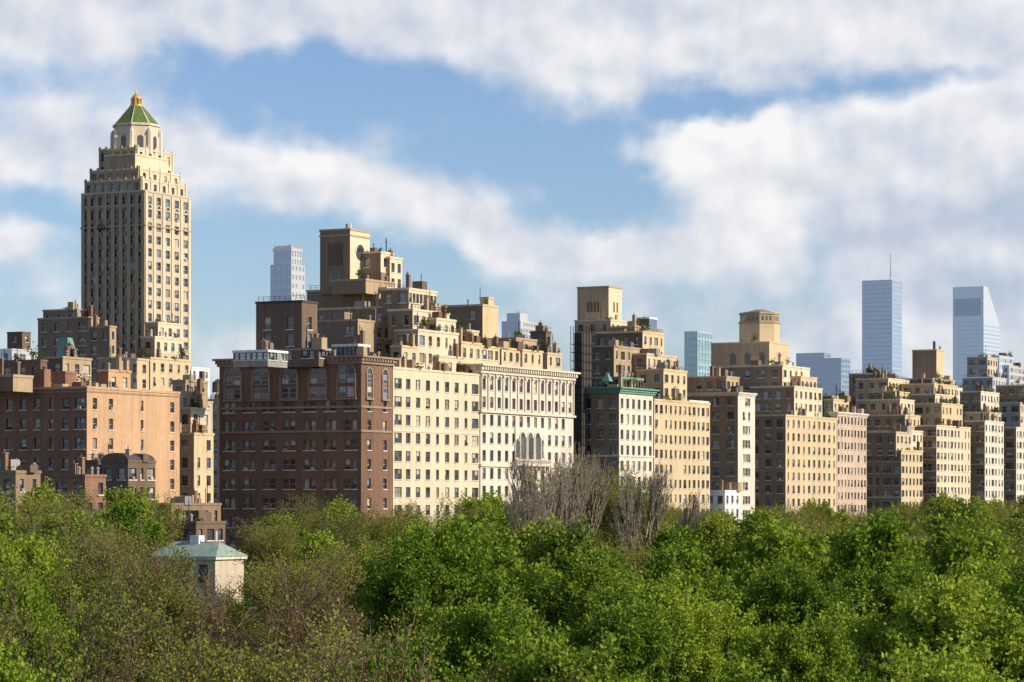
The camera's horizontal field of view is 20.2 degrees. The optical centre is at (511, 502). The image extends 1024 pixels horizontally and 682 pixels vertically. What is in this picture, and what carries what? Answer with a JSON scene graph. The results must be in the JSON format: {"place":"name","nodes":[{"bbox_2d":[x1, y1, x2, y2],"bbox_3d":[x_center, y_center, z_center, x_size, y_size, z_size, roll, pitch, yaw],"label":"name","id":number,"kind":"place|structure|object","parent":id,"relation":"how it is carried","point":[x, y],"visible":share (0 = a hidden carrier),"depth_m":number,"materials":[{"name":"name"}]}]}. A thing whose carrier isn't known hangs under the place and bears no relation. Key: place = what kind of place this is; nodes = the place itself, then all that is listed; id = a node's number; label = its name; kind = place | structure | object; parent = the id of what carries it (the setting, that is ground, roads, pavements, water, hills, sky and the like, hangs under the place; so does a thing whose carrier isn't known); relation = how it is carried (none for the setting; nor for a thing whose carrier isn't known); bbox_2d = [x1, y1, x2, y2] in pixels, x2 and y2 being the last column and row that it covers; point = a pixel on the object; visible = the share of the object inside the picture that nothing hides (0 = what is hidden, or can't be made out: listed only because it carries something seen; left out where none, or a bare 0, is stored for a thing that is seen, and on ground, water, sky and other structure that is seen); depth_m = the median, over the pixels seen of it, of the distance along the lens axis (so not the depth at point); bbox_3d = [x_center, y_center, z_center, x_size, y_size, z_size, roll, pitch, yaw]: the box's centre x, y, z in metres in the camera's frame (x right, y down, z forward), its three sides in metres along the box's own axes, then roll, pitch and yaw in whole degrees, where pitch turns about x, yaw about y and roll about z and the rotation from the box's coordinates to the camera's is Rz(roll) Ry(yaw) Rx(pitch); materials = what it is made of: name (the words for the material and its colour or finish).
{"place":"outdoors","nodes":[
{"label":"outdoors","id":0,"kind":"place"},
{"bbox_2d":[0,331,36,359],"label":"dark brick tower","id":1,"kind":"structure","parent":0,"point":[22,339],"depth_m":973.40,"materials":[{"name":"brown brick"}]},
{"bbox_2d":[0,340,180,502],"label":"orange brick apartment building","id":2,"kind":"structure","parent":0,"point":[59,414],"depth_m":538.07,"materials":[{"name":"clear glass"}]},
{"bbox_2d":[37,299,190,390],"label":"hotel wing building","id":3,"kind":"structure","parent":0,"point":[160,363],"depth_m":708.70,"materials":[{"name":"beige brick"}]},
{"bbox_2d":[80,89,191,359],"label":"hotel tower","id":4,"kind":"structure","parent":0,"point":[135,228],"depth_m":746.25,"materials":[{"name":"beige stone"}]},
{"bbox_2d":[171,371,214,502],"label":"tan brick apartment building","id":5,"kind":"structure","parent":0,"point":[196,453],"depth_m":568.65,"materials":[{"name":"brick"}]},
{"bbox_2d":[208,379,218,502],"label":"city block building","id":6,"kind":"structure","parent":0,"point":[215,385],"depth_m":922.88,"materials":[{"name":"brick"}]},
{"bbox_2d":[270,244,304,300],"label":"stepped stone skyscraper","id":7,"kind":"structure","parent":0,"point":[287,274],"depth_m":2277.40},
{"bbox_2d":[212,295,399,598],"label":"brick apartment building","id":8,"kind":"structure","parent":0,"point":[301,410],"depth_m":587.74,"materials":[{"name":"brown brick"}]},
{"bbox_2d":[381,272,481,527],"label":"terraced apartment building","id":9,"kind":"structure","parent":0,"point":[435,417],"depth_m":612.27,"materials":[{"name":"beige brick"}]},
{"bbox_2d":[306,222,405,356],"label":"stepped tower apartment building","id":10,"kind":"structure","parent":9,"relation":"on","point":[357,273],"depth_m":641.50,"materials":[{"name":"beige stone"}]},
{"bbox_2d":[82,588,871,681],"bbox_3d":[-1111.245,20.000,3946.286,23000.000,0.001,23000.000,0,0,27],"label":"ground","id":11,"kind":"structure","parent":0,"point":[352,658],"depth_m":398.56,"materials":[{"name":"plant"}]},
{"bbox_2d":[13,477,73,531],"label":"park tree","id":12,"kind":"object","parent":11,"relation":"on","point":[44,492],"visible":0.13,"depth_m":431.06,"materials":[{"name":"green plant"}]},
{"bbox_2d":[0,569,88,681],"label":"maple tree","id":13,"kind":"object","parent":11,"relation":"on","point":[27,597],"visible":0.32,"depth_m":148.86,"materials":[{"name":"green plant"}]},
{"bbox_2d":[0,625,91,681],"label":"maple tree","id":14,"kind":"object","parent":11,"relation":"on","point":[9,671],"visible":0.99,"depth_m":94.20,"materials":[{"name":"green plant"}]},
{"bbox_2d":[0,530,100,657],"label":"maple tree","id":15,"kind":"object","parent":11,"relation":"on","point":[38,550],"visible":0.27,"depth_m":187.02,"materials":[{"name":"green plant"}]},
{"bbox_2d":[0,485,123,535],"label":"spring tree","id":16,"kind":"object","parent":11,"relation":"on","point":[39,511],"visible":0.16,"depth_m":404.17,"materials":[{"name":"green plant"}]},
{"bbox_2d":[0,443,156,613],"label":"brick townhouse","id":17,"kind":"structure","parent":11,"relation":"on","point":[84,471],"depth_m":496.33,"materials":[{"name":"brick"}]},
{"bbox_2d":[0,492,166,666],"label":"spring tree","id":18,"kind":"object","parent":11,"relation":"on","point":[26,531],"visible":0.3,"depth_m":248.25,"materials":[{"name":"green plant"}]},
{"bbox_2d":[34,506,143,607],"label":"park tree","id":19,"kind":"object","parent":11,"relation":"on","point":[51,527],"visible":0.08,"depth_m":313.25,"materials":[{"name":"green plant"}]},
{"bbox_2d":[56,483,127,525],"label":"spring tree","id":20,"kind":"object","parent":11,"relation":"on","point":[88,505],"visible":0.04,"depth_m":437.04,"materials":[{"name":"green plant"}]},
{"bbox_2d":[0,543,201,681],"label":"spring tree","id":21,"kind":"object","parent":11,"relation":"on","point":[6,637],"visible":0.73,"depth_m":125.27,"materials":[{"name":"green plant"}]},
{"bbox_2d":[51,624,164,681],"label":"budding tree","id":22,"kind":"object","parent":11,"relation":"on","point":[127,673],"visible":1,"depth_m":91.56,"materials":[{"name":"green plant"}]},
{"bbox_2d":[4,524,227,680],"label":"spring tree","id":23,"kind":"object","parent":11,"relation":"on","point":[88,585],"visible":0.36,"depth_m":187.73,"materials":[{"name":"green plant"}]},
{"bbox_2d":[100,496,166,614],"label":"park tree","id":24,"kind":"object","parent":11,"relation":"on","point":[135,511],"visible":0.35,"depth_m":426.99,"materials":[{"name":"green plant"}]},
{"bbox_2d":[102,484,165,623],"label":"park tree","id":25,"kind":"object","parent":11,"relation":"on","point":[143,498],"visible":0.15,"depth_m":456.32,"materials":[{"name":"green plant"}]},
{"bbox_2d":[67,511,214,680],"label":"budding tree","id":26,"kind":"object","parent":11,"relation":"on","point":[158,565],"visible":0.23,"depth_m":227.44,"materials":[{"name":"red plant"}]},
{"bbox_2d":[134,490,192,624],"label":"spring tree","id":27,"kind":"object","parent":11,"relation":"on","point":[170,522],"visible":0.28,"depth_m":466.13,"materials":[{"name":"green plant"}]},
{"bbox_2d":[25,594,314,681],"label":"spring tree","id":28,"kind":"object","parent":11,"relation":"on","point":[217,669],"visible":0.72,"depth_m":124.28,"materials":[{"name":"green plant"}]},
{"bbox_2d":[155,479,225,545],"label":"cross street house","id":29,"kind":"structure","parent":11,"relation":"on","point":[205,519],"depth_m":522.63,"materials":[{"name":"brown brick"}]},
{"bbox_2d":[149,531,247,675],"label":"museum pavilion","id":30,"kind":"structure","parent":11,"relation":"on","point":[220,556],"depth_m":327.42,"materials":[{"name":"beige stone"}]},
{"bbox_2d":[129,561,270,681],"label":"budding tree","id":31,"kind":"object","parent":11,"relation":"on","point":[215,625],"visible":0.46,"depth_m":189.50,"materials":[{"name":"green plant"}]},
{"bbox_2d":[202,596,265,680],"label":"park tree","id":32,"kind":"object","parent":11,"relation":"on","point":[243,603],"visible":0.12,"depth_m":319.99,"materials":[{"name":"green plant"}]},
{"bbox_2d":[227,511,299,627],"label":"spring tree","id":33,"kind":"object","parent":11,"relation":"on","point":[269,542],"visible":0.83,"depth_m":454.45,"materials":[{"name":"green plant"}]},
{"bbox_2d":[244,512,309,565],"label":"park tree","id":34,"kind":"object","parent":11,"relation":"on","point":[283,518],"visible":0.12,"depth_m":499.31,"materials":[{"name":"green plant"}]},
{"bbox_2d":[188,532,368,665],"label":"spring tree","id":35,"kind":"object","parent":11,"relation":"on","point":[253,588],"visible":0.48,"depth_m":228.35,"materials":[{"name":"green plant"}]},
{"bbox_2d":[120,597,465,681],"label":"spring tree","id":36,"kind":"object","parent":11,"relation":"on","point":[321,665],"visible":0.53,"depth_m":123.87,"materials":[{"name":"green plant"}]},
{"bbox_2d":[253,492,370,537],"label":"spring tree","id":37,"kind":"object","parent":11,"relation":"on","point":[298,509],"visible":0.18,"depth_m":507.22,"materials":[{"name":"green plant"}]},
{"bbox_2d":[225,541,401,681],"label":"budding tree","id":38,"kind":"object","parent":11,"relation":"on","point":[301,636],"visible":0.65,"depth_m":186.61,"materials":[{"name":"green plant"}]},
{"bbox_2d":[289,527,355,676],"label":"park tree","id":39,"kind":"object","parent":11,"relation":"on","point":[318,543],"visible":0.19,"depth_m":320.38,"materials":[{"name":"green plant"}]},
{"bbox_2d":[294,502,380,617],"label":"spring tree","id":40,"kind":"object","parent":11,"relation":"on","point":[336,529],"visible":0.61,"depth_m":416.87,"materials":[{"name":"green plant"}]},
{"bbox_2d":[312,493,372,561],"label":"park tree","id":41,"kind":"object","parent":11,"relation":"on","point":[344,506],"visible":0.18,"depth_m":489.55,"materials":[{"name":"green plant"}]},
{"bbox_2d":[279,519,436,655],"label":"spring tree","id":42,"kind":"object","parent":11,"relation":"on","point":[377,551],"visible":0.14,"depth_m":255.51,"materials":[{"name":"green plant"}]},
{"bbox_2d":[329,622,435,681],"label":"maple tree","id":43,"kind":"object","parent":11,"relation":"on","point":[372,664],"visible":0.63,"depth_m":92.00,"materials":[{"name":"green plant"}]},
{"bbox_2d":[356,498,436,547],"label":"spring tree","id":44,"kind":"object","parent":11,"relation":"on","point":[381,526],"visible":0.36,"depth_m":498.73,"materials":[{"name":"green plant"}]},
{"bbox_2d":[342,511,540,678],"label":"maple tree","id":45,"kind":"object","parent":11,"relation":"on","point":[428,570],"visible":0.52,"depth_m":168.13,"materials":[{"name":"green plant"}]},
{"bbox_2d":[398,492,488,531],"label":"spring tree","id":46,"kind":"object","parent":11,"relation":"on","point":[447,514],"visible":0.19,"depth_m":554.15,"materials":[{"name":"green plant"}]},
{"bbox_2d":[270,592,617,681],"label":"budding tree","id":47,"kind":"object","parent":11,"relation":"on","point":[333,666],"visible":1,"depth_m":83.44,"materials":[{"name":"green plant"}]},
{"bbox_2d":[388,584,569,681],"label":"maple tree","id":48,"kind":"object","parent":11,"relation":"on","point":[471,651],"visible":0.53,"depth_m":124.61,"materials":[{"name":"green plant"}]},
{"bbox_2d":[397,510,561,672],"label":"park tree","id":49,"kind":"object","parent":11,"relation":"on","point":[474,531],"visible":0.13,"depth_m":226.84,"materials":[{"name":"green plant"}]},
{"bbox_2d":[501,474,551,562],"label":"bare elm tree","id":50,"kind":"object","parent":11,"relation":"on","point":[532,510],"visible":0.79,"depth_m":399.80,"materials":[{"name":"grey plant"}]},
{"bbox_2d":[504,446,582,534],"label":"bare elm tree","id":51,"kind":"object","parent":11,"relation":"on","point":[524,479],"visible":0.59,"depth_m":420.86,"materials":[{"name":"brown plant"}]},
{"bbox_2d":[500,513,594,582],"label":"park tree","id":52,"kind":"object","parent":11,"relation":"on","point":[524,535],"visible":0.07,"depth_m":300.89,"materials":[{"name":"green plant"}]},
{"bbox_2d":[451,622,649,681],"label":"maple tree","id":53,"kind":"object","parent":11,"relation":"on","point":[526,667],"visible":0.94,"depth_m":94.65,"materials":[{"name":"green plant"}]},
{"bbox_2d":[511,442,595,535],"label":"bare elm tree","id":54,"kind":"object","parent":11,"relation":"on","point":[577,475],"visible":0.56,"depth_m":428.14,"materials":[{"name":"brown plant"}]},
{"bbox_2d":[484,545,672,669],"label":"maple tree","id":55,"kind":"object","parent":11,"relation":"on","point":[573,608],"visible":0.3,"depth_m":167.26,"materials":[{"name":"green plant"}]},
{"bbox_2d":[570,326,594,481],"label":"scaffolding tower","id":56,"kind":"structure","parent":11,"relation":"on","point":[582,353],"depth_m":691.37,"materials":[{"name":"black metal"}]},
{"bbox_2d":[521,513,656,635],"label":"park tree","id":57,"kind":"object","parent":11,"relation":"on","point":[544,549],"visible":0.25,"depth_m":238.79,"materials":[{"name":"green plant"}]},
{"bbox_2d":[564,450,616,547],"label":"bare elm tree","id":58,"kind":"object","parent":11,"relation":"on","point":[593,506],"visible":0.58,"depth_m":435.20,"materials":[{"name":"grey plant"}]},
{"bbox_2d":[581,363,659,494],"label":"copper cornice apartment building","id":59,"kind":"structure","parent":11,"relation":"on","point":[620,416],"depth_m":692.99,"materials":[{"name":"stone"}]},
{"bbox_2d":[589,525,659,575],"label":"spring tree","id":60,"kind":"object","parent":11,"relation":"on","point":[631,555],"visible":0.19,"depth_m":315.30,"materials":[{"name":"green plant"}]},
{"bbox_2d":[577,456,671,541],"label":"spring tree","id":61,"kind":"object","parent":11,"relation":"on","point":[624,477],"visible":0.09,"depth_m":445.14,"materials":[{"name":"brown plant"}]},
{"bbox_2d":[593,470,677,545],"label":"spring tree","id":62,"kind":"object","parent":11,"relation":"on","point":[611,517],"visible":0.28,"depth_m":440.16,"materials":[{"name":"brown plant"}]},
{"bbox_2d":[559,589,715,681],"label":"maple tree","id":63,"kind":"object","parent":11,"relation":"on","point":[641,646],"visible":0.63,"depth_m":126.99,"materials":[{"name":"green plant"}]},
{"bbox_2d":[607,460,675,557],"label":"bare elm tree","id":64,"kind":"object","parent":11,"relation":"on","point":[655,496],"visible":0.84,"depth_m":418.47,"materials":[{"name":"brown plant"}]},
{"bbox_2d":[628,521,730,604],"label":"park tree","id":65,"kind":"object","parent":11,"relation":"on","point":[669,535],"visible":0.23,"depth_m":319.71,"materials":[{"name":"green plant"}]},
{"bbox_2d":[633,537,738,634],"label":"park tree","id":66,"kind":"object","parent":11,"relation":"on","point":[682,559],"visible":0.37,"depth_m":251.16,"materials":[{"name":"green plant"}]},
{"bbox_2d":[613,565,763,681],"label":"maple tree","id":67,"kind":"object","parent":11,"relation":"on","point":[694,658],"visible":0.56,"depth_m":162.99,"materials":[{"name":"green plant"}]},
{"bbox_2d":[670,488,717,533],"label":"bare elm tree","id":68,"kind":"object","parent":11,"relation":"on","point":[686,512],"visible":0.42,"depth_m":499.26,"materials":[{"name":"grey plant"}]},
{"bbox_2d":[683,512,741,586],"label":"park tree","id":69,"kind":"object","parent":11,"relation":"on","point":[718,531],"visible":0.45,"depth_m":444.66,"materials":[{"name":"green plant"}]},
{"bbox_2d":[687,364,756,521],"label":"narrow apartment building","id":70,"kind":"structure","parent":11,"relation":"on","point":[732,432],"depth_m":758.08,"materials":[{"name":"brick"}]},
{"bbox_2d":[710,479,741,526],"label":"building","id":71,"kind":"structure","parent":11,"relation":"on","point":[728,498],"depth_m":744.11,"materials":[{"name":"paint"}]},
{"bbox_2d":[714,507,804,619],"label":"park tree","id":72,"kind":"object","parent":11,"relation":"on","point":[735,551],"visible":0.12,"depth_m":319.38,"materials":[{"name":"green plant"}]},
{"bbox_2d":[709,642,811,681],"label":"maple tree","id":73,"kind":"object","parent":11,"relation":"on","point":[744,673],"visible":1,"depth_m":88.49,"materials":[{"name":"green plant"}]},
{"bbox_2d":[727,515,845,624],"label":"park tree","id":74,"kind":"object","parent":11,"relation":"on","point":[769,548],"visible":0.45,"depth_m":261.08,"materials":[{"name":"green plant"}]},
{"bbox_2d":[706,549,867,680],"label":"maple tree","id":75,"kind":"object","parent":11,"relation":"on","point":[781,597],"visible":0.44,"depth_m":173.74,"materials":[{"name":"green plant"}]},
{"bbox_2d":[718,608,874,681],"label":"maple tree","id":76,"kind":"object","parent":11,"relation":"on","point":[818,652],"visible":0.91,"depth_m":125.79,"materials":[{"name":"green plant"}]},
{"bbox_2d":[748,500,880,566],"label":"spring tree","id":77,"kind":"object","parent":11,"relation":"on","point":[823,525],"visible":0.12,"depth_m":321.46,"materials":[{"name":"green plant"}]},
{"bbox_2d":[819,558,928,680],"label":"maple tree","id":78,"kind":"object","parent":11,"relation":"on","point":[885,587],"visible":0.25,"depth_m":183.86,"materials":[{"name":"green plant"}]},
{"bbox_2d":[810,504,938,662],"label":"park tree","id":79,"kind":"object","parent":11,"relation":"on","point":[860,546],"visible":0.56,"depth_m":239.30,"materials":[{"name":"green plant"}]},
{"bbox_2d":[799,559,1023,681],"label":"maple tree","id":80,"kind":"object","parent":11,"relation":"on","point":[936,622],"visible":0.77,"depth_m":127.96,"materials":[{"name":"green plant"}]},
{"bbox_2d":[915,493,957,516],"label":"park tree","id":81,"kind":"object","parent":11,"relation":"on","point":[939,501],"visible":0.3,"depth_m":770.34,"materials":[{"name":"green plant"}]},
{"bbox_2d":[859,625,1019,681],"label":"maple tree","id":82,"kind":"object","parent":11,"relation":"on","point":[925,670],"visible":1,"depth_m":85.24,"materials":[{"name":"green plant"}]},
{"bbox_2d":[911,547,1023,645],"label":"maple tree","id":83,"kind":"object","parent":11,"relation":"on","point":[992,577],"visible":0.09,"depth_m":187.97,"materials":[{"name":"green plant"}]},
{"bbox_2d":[917,509,1023,586],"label":"park tree","id":84,"kind":"object","parent":11,"relation":"on","point":[952,543],"visible":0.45,"depth_m":244.75,"materials":[{"name":"green plant"}]},
{"bbox_2d":[920,495,1023,556],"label":"park tree","id":85,"kind":"object","parent":11,"relation":"on","point":[973,512],"visible":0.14,"depth_m":399.91,"materials":[{"name":"green plant"}]},
{"bbox_2d":[986,545,1023,613],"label":"maple tree","id":86,"kind":"object","parent":11,"relation":"on","point":[1005,589],"visible":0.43,"depth_m":167.69,"materials":[{"name":"green plant"}]},
{"bbox_2d":[1005,504,1023,546],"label":"park tree","id":87,"kind":"object","parent":11,"relation":"on","point":[1017,514],"visible":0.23,"depth_m":456.19,"materials":[{"name":"green plant"}]},
{"bbox_2d":[441,297,580,504],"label":"limestone palazzo apartment building","id":88,"kind":"structure","parent":0,"point":[526,394],"depth_m":648.25,"materials":[{"name":"beige stone"}]},
{"bbox_2d":[0,0,1023,398],"label":"sky","id":89,"kind":"structure","parent":0,"point":[709,163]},
{"bbox_2d":[502,311,537,338],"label":"crown top tower","id":90,"kind":"structure","parent":0,"point":[510,325],"depth_m":2190.68,"materials":[{"name":"white concrete"}]},
{"bbox_2d":[574,286,626,345],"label":"square tower building","id":91,"kind":"structure","parent":0,"point":[599,306],"depth_m":849.55,"materials":[{"name":"beige brick"}]},
{"bbox_2d":[592,315,710,515],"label":"setback apartment building","id":92,"kind":"structure","parent":0,"point":[681,431],"depth_m":727.26,"materials":[{"name":"beige stone"}]},
{"bbox_2d":[684,331,711,376],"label":"green glass tower","id":93,"kind":"structure","parent":0,"point":[697,353],"depth_m":1785.45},
{"bbox_2d":[711,309,836,516],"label":"octagon tower apartment building","id":94,"kind":"structure","parent":0,"point":[795,446],"depth_m":809.83,"materials":[{"name":"beige stone"}]},
{"bbox_2d":[796,353,850,395],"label":"dark glass office building","id":95,"kind":"structure","parent":0,"point":[828,371],"depth_m":2237.56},
{"bbox_2d":[824,386,868,518],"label":"pink brick apartment building","id":96,"kind":"structure","parent":0,"point":[851,457],"depth_m":833.42,"materials":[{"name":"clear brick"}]},
{"bbox_2d":[862,253,901,378],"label":"glass skyscraper","id":97,"kind":"structure","parent":0,"point":[881,322],"depth_m":5885.54,"materials":[{"name":"glass"}]},
{"bbox_2d":[848,363,922,516],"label":"garden terrace apartment building","id":98,"kind":"structure","parent":0,"point":[894,447],"depth_m":881.22,"materials":[{"name":"stone"}]},
{"bbox_2d":[903,341,954,384],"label":"penthouse tower building","id":99,"kind":"structure","parent":0,"point":[927,365],"depth_m":1021.80,"materials":[{"name":"beige brick"}]},
{"bbox_2d":[901,377,970,507],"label":"corner terrace apartment building","id":100,"kind":"structure","parent":0,"point":[946,447],"depth_m":917.29,"materials":[{"name":"beige stone"}]},
{"bbox_2d":[953,286,998,387],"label":"slant roof skyscraper","id":101,"kind":"structure","parent":0,"point":[975,326],"depth_m":6423.32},
{"bbox_2d":[959,384,1003,505],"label":"white brick apartment building","id":102,"kind":"structure","parent":0,"point":[981,415],"depth_m":949.06,"materials":[{"name":"brick"}]},
{"bbox_2d":[962,347,1006,390],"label":"stone tower apartment building","id":103,"kind":"structure","parent":0,"point":[982,369],"depth_m":1137.08,"materials":[{"name":"beige stone"}]},
{"bbox_2d":[991,352,1023,384],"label":"slab apartment building","id":104,"kind":"structure","parent":0,"point":[1010,368],"depth_m":1475.00,"materials":[{"name":"stone"}]},
{"bbox_2d":[995,378,1023,509],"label":"end block apartment building","id":105,"kind":"structure","parent":0,"point":[1011,403],"depth_m":976.03,"materials":[{"name":"stone"}]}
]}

